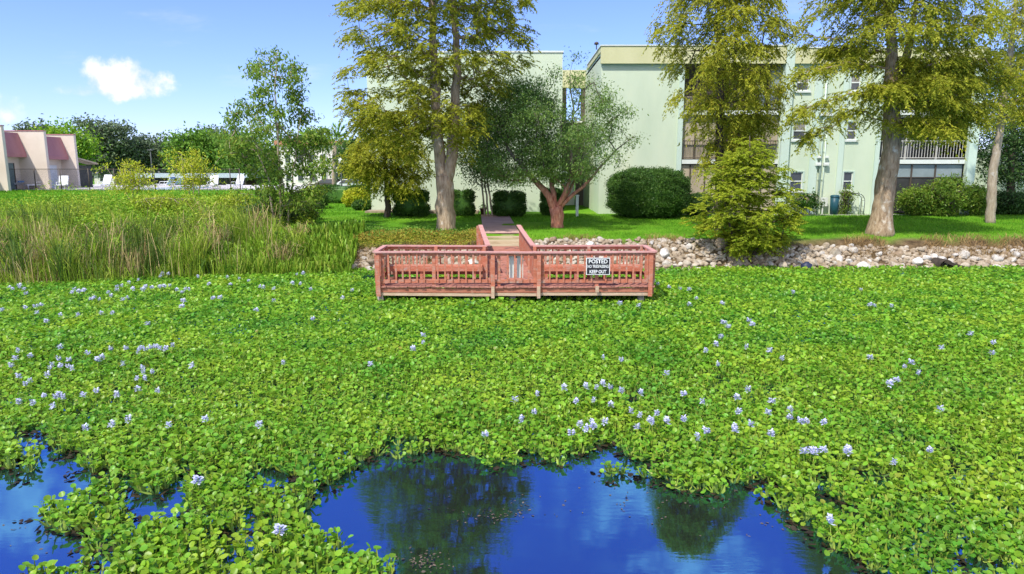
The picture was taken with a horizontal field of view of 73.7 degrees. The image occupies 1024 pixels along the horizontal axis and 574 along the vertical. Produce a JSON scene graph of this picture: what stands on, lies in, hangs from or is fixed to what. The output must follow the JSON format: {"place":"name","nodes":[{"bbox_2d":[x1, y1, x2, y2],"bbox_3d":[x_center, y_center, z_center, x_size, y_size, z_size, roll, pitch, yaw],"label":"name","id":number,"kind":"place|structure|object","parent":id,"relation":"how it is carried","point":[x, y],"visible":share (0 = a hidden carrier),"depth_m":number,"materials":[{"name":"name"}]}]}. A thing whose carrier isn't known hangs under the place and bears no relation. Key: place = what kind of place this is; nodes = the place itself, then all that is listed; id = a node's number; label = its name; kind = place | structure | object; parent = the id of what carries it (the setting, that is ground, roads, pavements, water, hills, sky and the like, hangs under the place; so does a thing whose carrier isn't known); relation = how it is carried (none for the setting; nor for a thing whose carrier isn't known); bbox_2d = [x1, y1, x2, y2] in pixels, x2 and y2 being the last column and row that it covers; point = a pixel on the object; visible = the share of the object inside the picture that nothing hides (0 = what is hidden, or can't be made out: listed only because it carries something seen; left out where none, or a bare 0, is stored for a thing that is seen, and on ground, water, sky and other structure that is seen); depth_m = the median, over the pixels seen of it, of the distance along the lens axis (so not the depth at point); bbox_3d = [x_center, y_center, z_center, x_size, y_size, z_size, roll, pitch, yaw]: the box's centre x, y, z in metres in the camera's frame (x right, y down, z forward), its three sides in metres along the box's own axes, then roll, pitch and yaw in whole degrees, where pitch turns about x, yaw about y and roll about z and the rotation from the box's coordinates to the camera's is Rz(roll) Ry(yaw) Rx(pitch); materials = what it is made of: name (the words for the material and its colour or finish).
{"place":"outdoors","nodes":[
{"label":"outdoors","id":0,"kind":"place"},
{"bbox_2d":[481,214,518,232],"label":"path","id":1,"kind":"structure","parent":0,"point":[492,224],"depth_m":33.77,"materials":[{"name":"grey concrete"}]},
{"bbox_2d":[0,271,1023,573],"bbox_3d":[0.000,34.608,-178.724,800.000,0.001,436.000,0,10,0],"label":"pond water","id":2,"kind":"structure","parent":0,"point":[396,507],"depth_m":8.07,"materials":[{"name":"blue liquid"}]},
{"bbox_2d":[2,453,844,572],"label":"floating debris","id":3,"kind":"object","parent":2,"relation":"on","point":[422,571],"visible":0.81,"depth_m":7.75,"materials":[{"name":"green plant"}]},
{"bbox_2d":[0,396,1019,573],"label":"dead leaves on water","id":4,"kind":"object","parent":2,"relation":"on","point":[292,479],"visible":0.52,"depth_m":8.69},
{"bbox_2d":[0,264,1023,573],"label":"water hyacinth mat","id":5,"kind":"object","parent":2,"relation":"on","point":[528,364],"visible":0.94,"depth_m":11.97,"materials":[{"name":"green plant"}]},
{"bbox_2d":[190,475,204,495],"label":"hyacinth flower","id":6,"kind":"object","parent":5,"relation":"on","point":[195,478],"visible":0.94,"depth_m":8.35,"materials":[{"name":"purple plant"}]},
{"bbox_2d":[272,523,286,548],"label":"hyacinth flower","id":7,"kind":"object","parent":5,"relation":"on","point":[277,526],"visible":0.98,"depth_m":7.19,"materials":[{"name":"purple plant"}]},
{"bbox_2d":[0,179,1023,282],"bbox_3d":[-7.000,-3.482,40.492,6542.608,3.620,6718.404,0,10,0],"label":"ground","id":8,"kind":"structure","parent":0,"point":[912,241],"depth_m":31.32,"materials":[{"name":"green plant"}]},
{"bbox_2d":[8,113,48,129],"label":"oak tree","id":9,"kind":"object","parent":8,"relation":"on","point":[27,124],"visible":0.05,"depth_m":96.50,"materials":[{"name":"green plant"}]},
{"bbox_2d":[0,125,79,190],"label":"townhouse row","id":10,"kind":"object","parent":8,"relation":"on","point":[27,151],"visible":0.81,"depth_m":58.65,"materials":[{"name":"beige paint"}]},
{"bbox_2d":[8,163,16,189],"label":"door","id":11,"kind":"structure","parent":10,"relation":"in","point":[11,166],"depth_m":57.79,"materials":[{"name":"grey glass"}]},
{"bbox_2d":[50,165,58,187],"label":"door","id":12,"kind":"structure","parent":10,"relation":"in","point":[52,167],"depth_m":62.36,"materials":[{"name":"white metal"}]},
{"bbox_2d":[0,197,82,213],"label":"marsh shrub","id":13,"kind":"object","parent":8,"relation":"on","point":[35,205],"visible":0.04,"depth_m":33.45,"materials":[{"name":"green plant"}]},
{"bbox_2d":[29,115,110,170],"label":"oak tree","id":14,"kind":"object","parent":8,"relation":"on","point":[84,149],"visible":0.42,"depth_m":89.40,"materials":[{"name":"green plant"}]},
{"bbox_2d":[67,112,150,181],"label":"oak tree","id":15,"kind":"object","parent":8,"relation":"on","point":[118,146],"visible":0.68,"depth_m":114.19,"materials":[{"name":"green plant"}]},
{"bbox_2d":[94,170,127,184],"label":"house","id":16,"kind":"structure","parent":8,"relation":"on","point":[98,181],"depth_m":123.52,"materials":[{"name":"white paint"}]},
{"bbox_2d":[90,156,159,199],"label":"marsh shrub","id":17,"kind":"object","parent":8,"relation":"on","point":[128,176],"visible":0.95,"depth_m":40.37,"materials":[{"name":"green plant"}]},
{"bbox_2d":[9,168,240,189],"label":"pool fence","id":18,"kind":"object","parent":8,"relation":"on","point":[88,170],"visible":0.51,"depth_m":56.31,"materials":[{"name":"brown metal"}]},
{"bbox_2d":[0,201,286,286],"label":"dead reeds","id":19,"kind":"object","parent":8,"relation":"on","point":[122,238],"visible":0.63,"depth_m":25.05,"materials":[{"name":"plant"}]},
{"bbox_2d":[0,196,298,282],"bbox_3d":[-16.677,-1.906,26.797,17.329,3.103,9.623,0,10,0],"label":"tall sedge","id":20,"kind":"object","parent":8,"relation":"on","point":[20,253],"visible":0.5,"depth_m":25.73,"materials":[{"name":"green plant"}]},
{"bbox_2d":[122,132,180,179],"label":"oak tree","id":21,"kind":"object","parent":8,"relation":"on","point":[156,146],"visible":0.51,"depth_m":121.15,"materials":[{"name":"green plant"}]},
{"bbox_2d":[0,192,313,255],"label":"marsh vines","id":22,"kind":"object","parent":8,"relation":"on","point":[89,217],"visible":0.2,"depth_m":32.44,"materials":[{"name":"green plant"}]},
{"bbox_2d":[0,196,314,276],"bbox_3d":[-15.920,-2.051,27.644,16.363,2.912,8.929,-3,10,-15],"label":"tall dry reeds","id":23,"kind":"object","parent":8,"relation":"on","point":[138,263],"visible":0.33,"depth_m":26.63,"materials":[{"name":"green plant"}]},
{"bbox_2d":[0,179,315,237],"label":"yellow weeds","id":24,"kind":"object","parent":8,"relation":"on","point":[116,202],"visible":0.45,"depth_m":32.29,"materials":[{"name":"green plant"}]},
{"bbox_2d":[123,188,196,214],"bbox_3d":[-17.823,-4.127,34.719,3.951,1.769,3.693,0,10,0],"label":"marsh shrub","id":25,"kind":"object","parent":8,"relation":"on","point":[150,199],"visible":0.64,"depth_m":34.25,"materials":[{"name":"green plant"}]},
{"bbox_2d":[0,200,340,288],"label":"marsh reeds","id":26,"kind":"object","parent":8,"relation":"on","point":[197,270],"visible":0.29,"depth_m":25.72,"materials":[{"name":"green plant"}]},
{"bbox_2d":[12,185,345,191],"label":"pool terrace","id":27,"kind":"structure","parent":8,"relation":"on","point":[161,186],"depth_m":64.46,"materials":[{"name":"beige concrete"}]},
{"bbox_2d":[55,176,68,189],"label":"pool lounger","id":28,"kind":"object","parent":27,"relation":"on","point":[62,181],"visible":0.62,"depth_m":58.95,"materials":[{"name":"white plastic"}]},
{"bbox_2d":[78,158,97,186],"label":"patio enclosure","id":29,"kind":"object","parent":27,"relation":"on","point":[83,167],"visible":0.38,"depth_m":65.64,"materials":[{"name":"brown metal"}]},
{"bbox_2d":[93,175,111,188],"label":"pool lounger","id":30,"kind":"object","parent":27,"relation":"on","point":[106,178],"visible":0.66,"depth_m":59.95,"materials":[{"name":"white plastic"}]},
{"bbox_2d":[226,175,245,188],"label":"pool lounger","id":31,"kind":"object","parent":27,"relation":"on","point":[242,177],"visible":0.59,"depth_m":59.94,"materials":[{"name":"white plastic"}]},
{"bbox_2d":[157,146,222,203],"bbox_3d":[-18.701,-6.330,39.407,3.714,3.904,3.720,0,10,0],"label":"marsh shrub","id":32,"kind":"object","parent":8,"relation":"on","point":[196,176],"visible":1,"depth_m":39.20,"materials":[{"name":"green plant"}]},
{"bbox_2d":[152,121,231,172],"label":"oak tree","id":33,"kind":"object","parent":8,"relation":"on","point":[202,143],"visible":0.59,"depth_m":103.74,"materials":[{"name":"green plant"}]},
{"bbox_2d":[129,173,265,184],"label":"carport","id":34,"kind":"object","parent":8,"relation":"on","point":[248,182],"visible":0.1,"depth_m":87.88,"materials":[{"name":"white metal"}]},
{"bbox_2d":[171,124,239,162],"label":"oak tree","id":35,"kind":"object","parent":8,"relation":"on","point":[216,129],"visible":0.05,"depth_m":125.51,"materials":[{"name":"green plant"}]},
{"bbox_2d":[212,189,257,210],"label":"marsh shrub","id":36,"kind":"object","parent":8,"relation":"on","point":[225,196],"visible":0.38,"depth_m":34.32,"materials":[{"name":"green plant"}]},
{"bbox_2d":[207,129,278,184],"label":"oak tree","id":37,"kind":"object","parent":8,"relation":"on","point":[234,167],"visible":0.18,"depth_m":96.34,"materials":[{"name":"green plant"}]},
{"bbox_2d":[229,199,308,223],"bbox_3d":[-11.448,-3.298,32.435,3.631,1.930,4.242,0,10,0],"label":"marsh shrub","id":38,"kind":"object","parent":8,"relation":"on","point":[283,215],"visible":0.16,"depth_m":31.80,"materials":[{"name":"green plant"}]},
{"bbox_2d":[190,218,367,275],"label":"broad marsh leaves","id":39,"kind":"object","parent":8,"relation":"on","point":[344,258],"visible":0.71,"depth_m":26.96,"materials":[{"name":"green plant"}]},
{"bbox_2d":[207,44,354,223],"bbox_3d":[-10.446,-6.387,30.573,5.213,8.669,6.766,-6,11,-31],"label":"slim tree","id":40,"kind":"object","parent":8,"relation":"on","point":[312,137],"visible":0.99,"depth_m":30.00,"materials":[{"name":"green plant"}]},
{"bbox_2d":[261,134,305,183],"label":"oak tree","id":41,"kind":"object","parent":8,"relation":"on","point":[276,150],"visible":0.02,"depth_m":93.26,"materials":[{"name":"green plant"}]},
{"bbox_2d":[279,121,333,140],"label":"oak tree","id":42,"kind":"object","parent":8,"relation":"on","point":[303,131],"depth_m":106.60,"materials":[{"name":"green plant"}]},
{"bbox_2d":[274,141,342,184],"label":"white building","id":43,"kind":"structure","parent":8,"relation":"on","point":[297,179],"depth_m":86.70,"materials":[{"name":"paint"}]},
{"bbox_2d":[286,195,330,221],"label":"marsh shrub","id":44,"kind":"object","parent":8,"relation":"on","point":[315,213],"visible":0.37,"depth_m":33.59,"materials":[{"name":"green plant"}]},
{"bbox_2d":[307,188,328,208],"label":"clipped bush","id":45,"kind":"object","parent":8,"relation":"on","point":[326,200],"visible":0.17,"depth_m":43.41,"materials":[{"name":"green plant"}]},
{"bbox_2d":[312,179,338,184],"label":"parked car","id":46,"kind":"object","parent":8,"relation":"on","point":[327,181],"visible":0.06,"depth_m":84.18,"materials":[{"name":"paint"}]},
{"bbox_2d":[315,122,350,184],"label":"palm tree","id":47,"kind":"object","parent":8,"relation":"on","point":[334,153],"visible":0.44,"depth_m":60.84,"materials":[{"name":"green plant"}]},
{"bbox_2d":[198,221,470,250],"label":"dark bank vines","id":48,"kind":"object","parent":8,"relation":"on","point":[405,229],"visible":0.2,"depth_m":29.14,"materials":[{"name":"green plant"}]},
{"bbox_2d":[315,184,370,203],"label":"long hedge","id":49,"kind":"object","parent":8,"relation":"on","point":[335,196],"visible":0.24,"depth_m":49.66,"materials":[{"name":"green plant"}]},
{"bbox_2d":[330,126,368,183],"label":"oak tree","id":50,"kind":"object","parent":8,"relation":"on","point":[353,139],"visible":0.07,"depth_m":83.11,"materials":[{"name":"green plant"}]},
{"bbox_2d":[341,187,370,207],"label":"shrub","id":51,"kind":"object","parent":8,"relation":"on","point":[349,197],"visible":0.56,"depth_m":45.15,"materials":[{"name":"yellow plant"}]},
{"bbox_2d":[351,199,371,210],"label":"shrub","id":52,"kind":"object","parent":8,"relation":"on","point":[357,205],"visible":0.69,"depth_m":41.77,"materials":[{"name":"green plant"}]},
{"bbox_2d":[329,110,435,217],"bbox_3d":[-6.653,-6.515,37.017,5.214,5.920,5.659,5,11,29],"label":"cypress tree","id":53,"kind":"object","parent":8,"relation":"on","point":[392,182],"visible":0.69,"depth_m":36.12,"materials":[{"name":"green plant"}]},
{"bbox_2d":[391,188,430,216],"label":"clipped bush","id":54,"kind":"object","parent":8,"relation":"on","point":[407,208],"visible":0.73,"depth_m":37.68,"materials":[{"name":"green plant"}]},
{"bbox_2d":[353,227,476,249],"bbox_3d":[-4.024,-2.075,28.741,5.474,0.837,1.863,0,10,0],"label":"rusty ground cover","id":55,"kind":"object","parent":8,"relation":"on","point":[415,236],"visible":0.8,"depth_m":28.36,"materials":[{"name":"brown plant"}]},
{"bbox_2d":[365,210,478,213],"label":"mulch bed","id":56,"kind":"object","parent":8,"relation":"on","point":[382,211],"visible":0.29,"depth_m":40.34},
{"bbox_2d":[330,0,541,232],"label":"cypress tree","id":57,"kind":"object","parent":8,"relation":"on","point":[453,131],"visible":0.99,"depth_m":29.12,"materials":[{"name":"green plant"}]},
{"bbox_2d":[454,188,476,216],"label":"clipped bush","id":58,"kind":"object","parent":8,"relation":"on","point":[464,205],"visible":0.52,"depth_m":38.04,"materials":[{"name":"green plant"}]},
{"bbox_2d":[456,100,524,215],"bbox_3d":[-1.578,-7.158,37.570,4.957,6.761,4.171,0,10,0],"label":"tree","id":59,"kind":"object","parent":8,"relation":"on","point":[481,178],"visible":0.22,"depth_m":37.48,"materials":[{"name":"green plant"}]},
{"bbox_2d":[487,236,518,246],"bbox_3d":[-0.465,-1.727,28.765,1.620,0.683,3.098,0,10,0],"label":"path landing","id":60,"kind":"object","parent":8,"relation":"on","point":[503,240],"visible":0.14,"depth_m":28.48,"materials":[{"name":"concrete"}]},
{"bbox_2d":[492,189,526,216],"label":"clipped bush","id":61,"kind":"object","parent":8,"relation":"on","point":[507,203],"visible":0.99,"depth_m":37.67,"materials":[{"name":"green plant"}]},
{"bbox_2d":[0,189,1023,239],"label":"lawn grass","id":62,"kind":"structure","parent":8,"relation":"on","point":[974,222],"depth_m":35.35,"materials":[{"name":"green plant"}]},
{"bbox_2d":[372,225,656,303],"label":"boardwalk deck","id":63,"kind":"structure","parent":8,"relation":"on","point":[493,280],"depth_m":20.55,"materials":[{"name":"paint"}]},
{"bbox_2d":[387,264,482,278],"bbox_3d":[-2.465,-0.490,21.894,3.035,0.438,0.427,0,10,0],"label":"plank bench","id":64,"kind":"object","parent":63,"relation":"on","point":[428,267],"visible":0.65,"depth_m":21.68,"materials":[{"name":"red paint"}]},
{"bbox_2d":[509,256,523,277],"bbox_3d":[0.125,-0.608,20.591,0.450,0.665,0.052,0,10,0],"label":"utility board","id":65,"kind":"object","parent":63,"relation":"attached to","point":[511,266],"visible":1,"depth_m":20.57,"materials":[{"name":"grey metal"}]},
{"bbox_2d":[544,264,642,278],"bbox_3d":[2.500,-0.490,21.893,3.305,0.438,0.425,0,10,0],"label":"plank bench","id":66,"kind":"object","parent":63,"relation":"on","point":[581,267],"visible":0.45,"depth_m":21.68,"materials":[{"name":"red paint"}]},
{"bbox_2d":[586,258,609,274],"bbox_3d":[2.565,-0.617,20.343,0.710,0.510,0.020,0,10,0],"label":"warning sign","id":67,"kind":"object","parent":63,"relation":"attached to","point":[597,266],"visible":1,"depth_m":20.34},
{"bbox_2d":[539,186,563,215],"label":"clipped bush","id":68,"kind":"object","parent":8,"relation":"on","point":[544,208],"visible":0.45,"depth_m":38.47,"materials":[{"name":"green plant"}]},
{"bbox_2d":[461,46,649,227],"bbox_3d":[1.944,-6.806,31.885,8.635,8.572,7.961,-7,12,-34],"label":"spreading tree","id":69,"kind":"object","parent":8,"relation":"on","point":[547,149],"visible":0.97,"depth_m":31.07,"materials":[{"name":"green plant"}]},
{"bbox_2d":[604,165,693,218],"bbox_3d":[7.516,-5.220,37.565,4.927,3.000,3.560,0,10,0],"label":"clipped bush","id":70,"kind":"object","parent":8,"relation":"on","point":[643,192],"visible":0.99,"depth_m":36.40,"materials":[{"name":"green plant"}]},
{"bbox_2d":[660,248,669,257],"bbox_3d":[6.322,-1.376,28.107,0.404,0.467,0.599,5,11,26],"label":"rock","id":71,"kind":"object","parent":8,"relation":"on","point":[664,253],"visible":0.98,"depth_m":27.96,"materials":[{"name":"white stone"}]},
{"bbox_2d":[366,42,991,213],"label":"apartment building","id":72,"kind":"structure","parent":8,"relation":"on","point":[634,75],"depth_m":39.32,"materials":[{"name":"green paint"}]},
{"bbox_2d":[563,179,574,204],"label":"door","id":73,"kind":"structure","parent":72,"relation":"in","point":[571,202],"depth_m":48.24,"materials":[{"name":"green metal"}]},
{"bbox_2d":[788,171,804,191],"bbox_3d":[16.450,-6.110,39.541,0.932,1.248,0.190,0,10,0],"label":"window","id":74,"kind":"structure","parent":72,"relation":"in","point":[797,176],"depth_m":39.56,"materials":[{"name":"white glass"}]},
{"bbox_2d":[791,120,807,141],"bbox_3d":[16.450,-8.919,39.061,0.932,1.193,0.190,0,10,0],"label":"window","id":75,"kind":"structure","parent":72,"relation":"in","point":[796,132],"depth_m":39.08,"materials":[{"name":"white glass"}]},
{"bbox_2d":[794,73,811,92],"bbox_3d":[16.450,-11.546,38.612,0.932,1.082,0.190,0,10,0],"label":"window","id":76,"kind":"structure","parent":72,"relation":"in","point":[805,90],"depth_m":38.64,"materials":[{"name":"white glass"}]},
{"bbox_2d":[841,171,854,191],"bbox_3d":[19.441,-6.110,39.541,0.749,1.248,0.190,0,10,0],"label":"window","id":77,"kind":"structure","parent":72,"relation":"in","point":[847,176],"depth_m":39.55,"materials":[{"name":"white glass"}]},
{"bbox_2d":[845,120,858,141],"bbox_3d":[19.441,-8.919,39.061,0.749,1.193,0.190,0,10,0],"label":"window","id":78,"kind":"structure","parent":72,"relation":"in","point":[850,130],"depth_m":39.08,"materials":[{"name":"white glass"}]},
{"bbox_2d":[849,73,862,92],"bbox_3d":[19.441,-11.546,38.612,0.749,1.082,0.190,0,10,0],"label":"window","id":79,"kind":"structure","parent":72,"relation":"in","point":[853,84],"depth_m":38.63,"materials":[{"name":"white glass"}]},
{"bbox_2d":[348,232,1023,266],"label":"dry straw","id":80,"kind":"object","parent":8,"relation":"on","point":[968,238],"visible":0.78,"depth_m":28.59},
{"bbox_2d":[354,237,1023,272],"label":"rock rubble","id":81,"kind":"object","parent":8,"relation":"on","point":[761,260],"visible":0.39,"depth_m":28.05,"materials":[{"name":"beige stone"}]},
{"bbox_2d":[687,192,713,214],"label":"shrub","id":82,"kind":"object","parent":8,"relation":"on","point":[696,201],"visible":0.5,"depth_m":38.31,"materials":[{"name":"green plant"}]},
{"bbox_2d":[713,237,727,248],"bbox_3d":[8.732,-1.843,28.570,0.599,0.578,0.401,-8,-5,31],"label":"rock","id":83,"kind":"object","parent":8,"relation":"on","point":[717,242],"visible":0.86,"depth_m":28.41,"materials":[{"name":"grey stone"}]},
{"bbox_2d":[641,0,803,231],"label":"cypress tree","id":84,"kind":"object","parent":8,"relation":"on","point":[727,14],"visible":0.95,"depth_m":29.60,"materials":[{"name":"green plant"}]},
{"bbox_2d":[678,136,813,261],"bbox_3d":[9.606,-3.553,27.791,4.930,5.112,4.792,9,13,44],"label":"cypress bush","id":85,"kind":"object","parent":8,"relation":"on","point":[750,229],"visible":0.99,"depth_m":27.18,"materials":[{"name":"green plant"}]},
{"bbox_2d":[789,187,824,214],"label":"round shrub","id":86,"kind":"object","parent":8,"relation":"on","point":[811,201],"visible":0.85,"depth_m":38.62,"materials":[{"name":"green plant"}]},
{"bbox_2d":[829,248,840,256],"bbox_3d":[13.357,-1.405,28.246,0.472,0.437,0.465,0,10,1],"label":"rock","id":87,"kind":"object","parent":8,"relation":"on","point":[834,252],"visible":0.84,"depth_m":28.06,"materials":[{"name":"beige stone"}]},
{"bbox_2d":[838,181,860,213],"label":"climbing plant","id":88,"kind":"object","parent":8,"relation":"on","point":[845,206],"visible":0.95,"depth_m":39.13,"materials":[{"name":"green plant"}]},
{"bbox_2d":[765,0,1023,236],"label":"cypress tree","id":89,"kind":"object","parent":8,"relation":"on","point":[898,87],"visible":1,"depth_m":27.97,"materials":[{"name":"green plant"}]},
{"bbox_2d":[894,184,940,215],"bbox_3d":[22.902,-4.796,38.625,2.557,2.161,2.025,0,10,0],"label":"garden shrub","id":90,"kind":"object","parent":8,"relation":"on","point":[912,200],"visible":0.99,"depth_m":38.29,"materials":[{"name":"green plant"}]},
{"bbox_2d":[912,257,923,264],"bbox_3d":[16.544,-1.048,27.921,0.435,0.314,0.651,-21,6,16],"label":"rock","id":91,"kind":"object","parent":8,"relation":"on","point":[917,261],"visible":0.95,"depth_m":27.74,"materials":[{"name":"white stone"}]},
{"bbox_2d":[930,257,963,267],"bbox_3d":[17.554,-0.911,27.885,0.920,0.560,1.420,0,10,0],"label":"drain pipe","id":92,"kind":"object","parent":8,"relation":"on","point":[937,262],"visible":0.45,"depth_m":27.36,"materials":[{"name":"black plastic"}]},
{"bbox_2d":[919,172,979,216],"bbox_3d":[24.487,-5.063,38.256,3.099,2.764,2.644,5,11,28],"label":"garden shrub","id":93,"kind":"object","parent":8,"relation":"on","point":[944,187],"visible":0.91,"depth_m":37.91,"materials":[{"name":"green plant"}]},
{"bbox_2d":[958,250,969,258],"bbox_3d":[18.657,-1.340,28.180,0.543,0.364,0.361,-1,10,-5],"label":"rock","id":94,"kind":"object","parent":8,"relation":"on","point":[962,252],"visible":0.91,"depth_m":28.05,"materials":[{"name":"beige stone"}]},
{"bbox_2d":[956,182,997,215],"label":"garden shrub","id":95,"kind":"object","parent":8,"relation":"on","point":[982,204],"visible":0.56,"depth_m":38.30,"materials":[{"name":"green plant"}]},
{"bbox_2d":[963,0,1023,222],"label":"pale trunk tree","id":96,"kind":"object","parent":8,"relation":"on","point":[991,199],"visible":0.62,"depth_m":33.86,"materials":[{"name":"green plant"}]},
{"bbox_2d":[974,42,1023,192],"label":"broadleaf tree","id":97,"kind":"object","parent":8,"relation":"on","point":[1012,145],"visible":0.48,"depth_m":40.27,"materials":[{"name":"green plant"}]},
{"bbox_2d":[974,149,1023,192],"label":"building","id":98,"kind":"structure","parent":8,"relation":"on","point":[980,179],"depth_m":47.40,"materials":[{"name":"green paint"}]},
{"bbox_2d":[996,188,1023,214],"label":"garden shrub","id":99,"kind":"object","parent":8,"relation":"on","point":[1005,198],"visible":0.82,"depth_m":38.75,"materials":[{"name":"green plant"}]},
{"bbox_2d":[0,0,1023,152],"label":"sky","id":100,"kind":"structure","parent":0,"point":[158,66],"materials":[{"name":"blue"}]},
{"bbox_2d":[682,214,967,215],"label":"pavement","id":101,"kind":"structure","parent":0,"point":[848,214],"depth_m":39.18,"materials":[{"name":"beige concrete"}]},
{"bbox_2d":[830,195,839,214],"bbox_3d":[18.465,-4.706,39.116,0.510,1.153,0.510,0,10,0],"label":"storage bin","id":102,"kind":"object","parent":101,"relation":"on","point":[834,202],"visible":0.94,"depth_m":38.95,"materials":[{"name":"teal plastic"}]},
{"bbox_2d":[845,193,864,214],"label":"garden arch","id":103,"kind":"structure","parent":101,"relation":"on","point":[853,202],"depth_m":39.04,"materials":[{"name":"metal"}]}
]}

